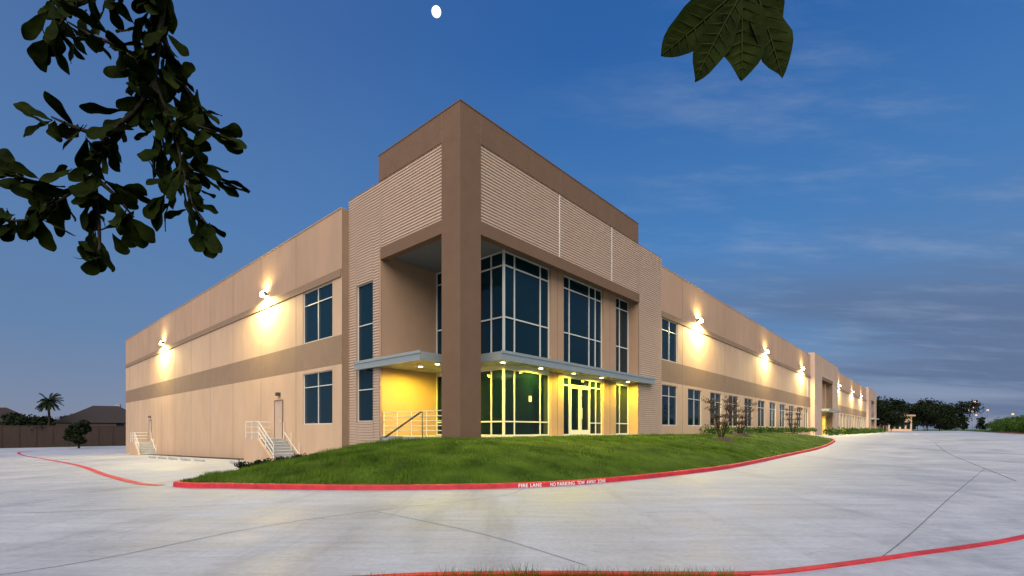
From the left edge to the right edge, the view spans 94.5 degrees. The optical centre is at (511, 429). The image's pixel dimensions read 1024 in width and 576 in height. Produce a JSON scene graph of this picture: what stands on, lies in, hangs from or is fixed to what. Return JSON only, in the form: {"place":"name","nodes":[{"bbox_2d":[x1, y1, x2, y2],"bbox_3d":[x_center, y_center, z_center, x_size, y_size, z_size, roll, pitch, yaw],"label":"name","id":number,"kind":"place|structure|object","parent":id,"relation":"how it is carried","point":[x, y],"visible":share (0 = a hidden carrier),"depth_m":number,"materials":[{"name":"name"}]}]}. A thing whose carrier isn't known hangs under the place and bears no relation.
{"place":"outdoors","nodes":[
{"label":"outdoors","id":0,"kind":"place"},
{"bbox_2d":[432,5,440,17],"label":"moon","id":1,"kind":"object","parent":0,"point":[436,11],"visible":1,"depth_m":1988.48,"materials":[{"name":"white"}]},
{"bbox_2d":[179,432,832,483],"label":"lawn","id":2,"kind":"structure","parent":0,"point":[446,460],"depth_m":14.72,"materials":[{"name":"green plant"}]},
{"bbox_2d":[234,460,253,468],"bbox_3d":[-8.944,1.236,15.821,0.636,0.483,0.884,0,0,0],"label":"shrub","id":3,"kind":"object","parent":2,"relation":"on","point":[241,464],"visible":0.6,"depth_m":15.60,"materials":[{"name":"green plant"}]},
{"bbox_2d":[248,458,264,464],"bbox_3d":[-8.901,1.248,16.453,0.662,0.460,0.616,0,0,40],"label":"shrub","id":4,"kind":"object","parent":2,"relation":"on","point":[258,462],"visible":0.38,"depth_m":16.41,"materials":[{"name":"green plant"}]},
{"bbox_2d":[255,458,273,464],"bbox_3d":[-8.889,1.251,17.126,0.757,0.454,0.612,0,0,0],"label":"shrub","id":5,"kind":"object","parent":2,"relation":"on","point":[268,460],"visible":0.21,"depth_m":17.10,"materials":[{"name":"green plant"}]},
{"bbox_2d":[273,456,284,460],"bbox_3d":[-8.685,1.236,17.788,0.649,0.483,0.702,0,0,0],"label":"shrub","id":6,"kind":"object","parent":2,"relation":"on","point":[280,457],"visible":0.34,"depth_m":17.84,"materials":[{"name":"green plant"}]},
{"bbox_2d":[290,453,305,457],"bbox_3d":[-8.906,1.233,19.946,0.837,0.488,0.614,0,0,-42],"label":"shrub","id":7,"kind":"object","parent":2,"relation":"on","point":[296,455],"visible":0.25,"depth_m":19.85,"materials":[{"name":"green plant"}]},
{"bbox_2d":[380,411,422,440],"bbox_3d":[-4.734,0.031,20.082,2.943,1.538,0.114,0,0,42],"label":"stair handrail","id":8,"kind":"object","parent":2,"relation":"on","point":[407,421],"visible":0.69,"depth_m":19.69,"materials":[{"name":"grey metal"}]},
{"bbox_2d":[701,395,737,441],"bbox_3d":[12.322,-0.612,28.085,2.230,2.731,2.215,0,0,21],"label":"young tree","id":9,"kind":"object","parent":2,"relation":"on","point":[724,423],"visible":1,"depth_m":27.74,"materials":[{"name":"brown plant"}]},
{"bbox_2d":[729,400,762,436],"bbox_3d":[16.725,-0.759,34.576,1.662,2.744,2.536,0,0,-25],"label":"young tree","id":10,"kind":"object","parent":2,"relation":"on","point":[742,423],"visible":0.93,"depth_m":34.36,"materials":[{"name":"brown plant"}]},
{"bbox_2d":[699,425,816,433],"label":"foundation hedge","id":11,"kind":"object","parent":2,"relation":"on","point":[747,429],"visible":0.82,"depth_m":45.13,"materials":[{"name":"green plant"}]},
{"bbox_2d":[782,408,802,433],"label":"young tree","id":12,"kind":"object","parent":2,"relation":"on","point":[791,423],"visible":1,"depth_m":53.32,"materials":[{"name":"brown plant"}]},
{"bbox_2d":[19,430,995,447],"bbox_3d":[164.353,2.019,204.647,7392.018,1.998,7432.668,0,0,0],"label":"ground","id":13,"kind":"structure","parent":0,"point":[912,430],"depth_m":413.59,"materials":[{"name":"grey concrete"}]},
{"bbox_2d":[0,412,46,429],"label":"shade tree","id":14,"kind":"object","parent":13,"relation":"on","point":[11,418],"visible":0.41,"depth_m":79.83,"materials":[{"name":"green plant"}]},
{"bbox_2d":[36,415,55,425],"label":"shade tree","id":15,"kind":"object","parent":13,"relation":"on","point":[44,418],"visible":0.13,"depth_m":111.59,"materials":[{"name":"green plant"}]},
{"bbox_2d":[35,393,63,424],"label":"palm tree","id":16,"kind":"object","parent":13,"relation":"on","point":[47,404],"visible":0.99,"depth_m":101.78,"materials":[{"name":"green plant"}]},
{"bbox_2d":[0,425,125,447],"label":"wooden fence","id":17,"kind":"object","parent":13,"relation":"on","point":[14,436],"visible":0.18,"depth_m":81.38,"materials":[{"name":"brown wood"}]},
{"bbox_2d":[62,419,91,447],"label":"shade tree","id":18,"kind":"object","parent":13,"relation":"on","point":[74,432],"visible":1,"depth_m":71.20,"materials":[{"name":"green plant"}]},
{"bbox_2d":[56,423,125,425],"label":"walls","id":19,"kind":"structure","parent":13,"relation":"on","point":[90,424],"depth_m":107.92,"materials":[{"name":"brick"}]},
{"bbox_2d":[52,406,125,422],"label":"roof","id":20,"kind":"structure","parent":19,"relation":"on","point":[104,414],"depth_m":109.76,"materials":[{"name":"grey"}]},
{"bbox_2d":[125,99,878,457],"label":"walls","id":21,"kind":"structure","parent":13,"relation":"on","point":[223,365],"depth_m":27.17,"materials":[{"name":"beige paint"}]},
{"bbox_2d":[148,392,282,441],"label":"service doors","id":22,"kind":"structure","parent":21,"relation":"attached to","point":[278,418],"depth_m":28.17,"materials":[{"name":"paint"}]},
{"bbox_2d":[129,113,682,452],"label":"panel joints","id":23,"kind":"object","parent":21,"relation":"attached to","point":[530,398],"visible":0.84,"depth_m":26.55,"materials":[{"name":"brown"}]},
{"bbox_2d":[383,410,441,435],"bbox_3d":[-4.314,-0.190,20.291,4.250,1.179,0.048,0,0,42],"label":"terrace railing","id":24,"kind":"object","parent":21,"relation":"attached to","point":[411,421],"visible":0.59,"depth_m":20.27,"materials":[{"name":"beige metal"}]},
{"bbox_2d":[353,350,655,384],"bbox_3d":[1.912,-3.036,23.875,18.165,0.408,6.299,0,0,-26],"label":"entrance canopy","id":25,"kind":"object","parent":21,"relation":"attached to","point":[419,361],"visible":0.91,"depth_m":21.37,"materials":[{"name":"metal"}]},
{"bbox_2d":[159,291,861,396],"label":"wall pack fixture","id":26,"kind":"object","parent":21,"relation":"attached to","point":[264,294],"depth_m":36.11,"materials":[{"name":"grey metal"}]},
{"bbox_2d":[304,249,862,435],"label":"window frames","id":27,"kind":"structure","parent":21,"relation":"attached to","point":[579,431],"depth_m":24.44,"materials":[{"name":"white metal"}]},
{"bbox_2d":[305,253,864,434],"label":"window glass","id":28,"kind":"object","parent":27,"relation":"in","point":[526,310],"visible":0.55,"depth_m":23.33,"materials":[{"name":"blue glass"}]},
{"bbox_2d":[349,143,875,444],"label":"ribbed panels","id":29,"kind":"object","parent":21,"relation":"attached to","point":[519,203],"visible":0.96,"depth_m":22.65,"materials":[{"name":"paint"}]},
{"bbox_2d":[173,438,834,489],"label":"red curb","id":30,"kind":"structure","parent":13,"relation":"on","point":[178,483],"depth_m":12.02,"materials":[{"name":"paint"}]},
{"bbox_2d":[353,534,1023,575],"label":"red curb","id":31,"kind":"structure","parent":13,"relation":"on","point":[872,559],"depth_m":4.59,"materials":[{"name":"paint"}]},
{"bbox_2d":[823,427,886,435],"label":"foundation hedge","id":32,"kind":"object","parent":13,"relation":"on","point":[846,431],"visible":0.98,"depth_m":83.70,"materials":[{"name":"green plant"}]},
{"bbox_2d":[876,396,911,430],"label":"distant tree line","id":33,"kind":"object","parent":13,"relation":"on","point":[887,414],"visible":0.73,"depth_m":209.57,"materials":[{"name":"green plant"}]},
{"bbox_2d":[876,415,915,430],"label":"walls","id":34,"kind":"structure","parent":13,"relation":"on","point":[889,429],"depth_m":240.00,"materials":[{"name":"beige paint"}]},
{"bbox_2d":[890,422,909,428],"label":"windows","id":35,"kind":"structure","parent":34,"relation":"attached to","point":[907,426],"depth_m":239.90,"materials":[{"name":"blue glass"}]},
{"bbox_2d":[897,397,985,430],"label":"distant tree line","id":36,"kind":"object","parent":13,"relation":"on","point":[939,415],"visible":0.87,"depth_m":258.92,"materials":[{"name":"green plant"}]},
{"bbox_2d":[912,417,988,429],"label":"distant tree line","id":37,"kind":"object","parent":13,"relation":"on","point":[981,422],"visible":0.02,"depth_m":461.77,"materials":[{"name":"green plant"}]},
{"bbox_2d":[971,401,1013,429],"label":"highway street lamps","id":38,"kind":"object","parent":13,"relation":"on","point":[1012,414],"visible":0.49,"depth_m":451.10,"materials":[{"name":"grey metal"}]},
{"bbox_2d":[984,415,1023,432],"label":"boundary hedge","id":39,"kind":"object","parent":13,"relation":"on","point":[1011,424],"visible":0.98,"depth_m":125.82,"materials":[{"name":"green plant"}]},
{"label":"walls","id":40,"kind":"object","parent":13,"relation":"on","visible":0},
{"bbox_2d":[0,407,24,421],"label":"roof","id":41,"kind":"structure","parent":40,"relation":"on","point":[5,410],"depth_m":120.62,"materials":[{"name":"grey"}]},
{"bbox_2d":[276,561,742,575],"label":"verge","id":42,"kind":"structure","parent":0,"point":[582,574],"depth_m":4.44,"materials":[{"name":"green plant"}]},
{"bbox_2d":[0,0,792,275],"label":"oak tree","id":43,"kind":"object","parent":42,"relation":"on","point":[743,37],"visible":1,"depth_m":1.08,"materials":[{"name":"green plant"}]},
{"bbox_2d":[0,431,1023,575],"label":"driveway","id":44,"kind":"structure","parent":0,"point":[847,497],"depth_m":8.04,"materials":[{"name":"concrete"}]},
{"bbox_2d":[17,448,159,485],"bbox_3d":[-40.521,2.222,43.354,19.549,1.340,84.308,0,0,-33],"label":"fire lane stripe","id":45,"kind":"object","parent":44,"relation":"on","point":[111,476],"visible":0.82,"depth_m":18.19,"materials":[{"name":"red paint"}]},
{"bbox_2d":[130,432,157,454],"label":"concrete staircase","id":46,"kind":"structure","parent":44,"relation":"on","point":[141,448],"depth_m":47.75,"materials":[{"name":"concrete"}]},
{"bbox_2d":[153,454,243,459],"bbox_3d":[-26.508,2.220,38.862,28.000,0.652,0.800,0,0,42],"label":"planting bed","id":47,"kind":"object","parent":44,"relation":"on","point":[202,456],"visible":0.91,"depth_m":35.38,"materials":[{"name":"beige concrete"}]},
{"bbox_2d":[244,421,299,461],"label":"concrete staircase","id":48,"kind":"structure","parent":44,"relation":"on","point":[260,448],"depth_m":26.52,"materials":[{"name":"concrete"}]},
{"bbox_2d":[985,431,1023,433],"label":"red curb","id":49,"kind":"structure","parent":44,"relation":"on","point":[1005,432],"depth_m":117.72,"materials":[{"name":"paint"}]},
{"bbox_2d":[0,0,1023,429],"label":"sky","id":50,"kind":"structure","parent":0,"point":[862,205],"materials":[{"name":"blue"}]},
{"bbox_2d":[753,539,1023,575],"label":"sidewalk","id":51,"kind":"structure","parent":0,"point":[1004,559],"depth_m":4.81,"materials":[{"name":"concrete"}]}
]}

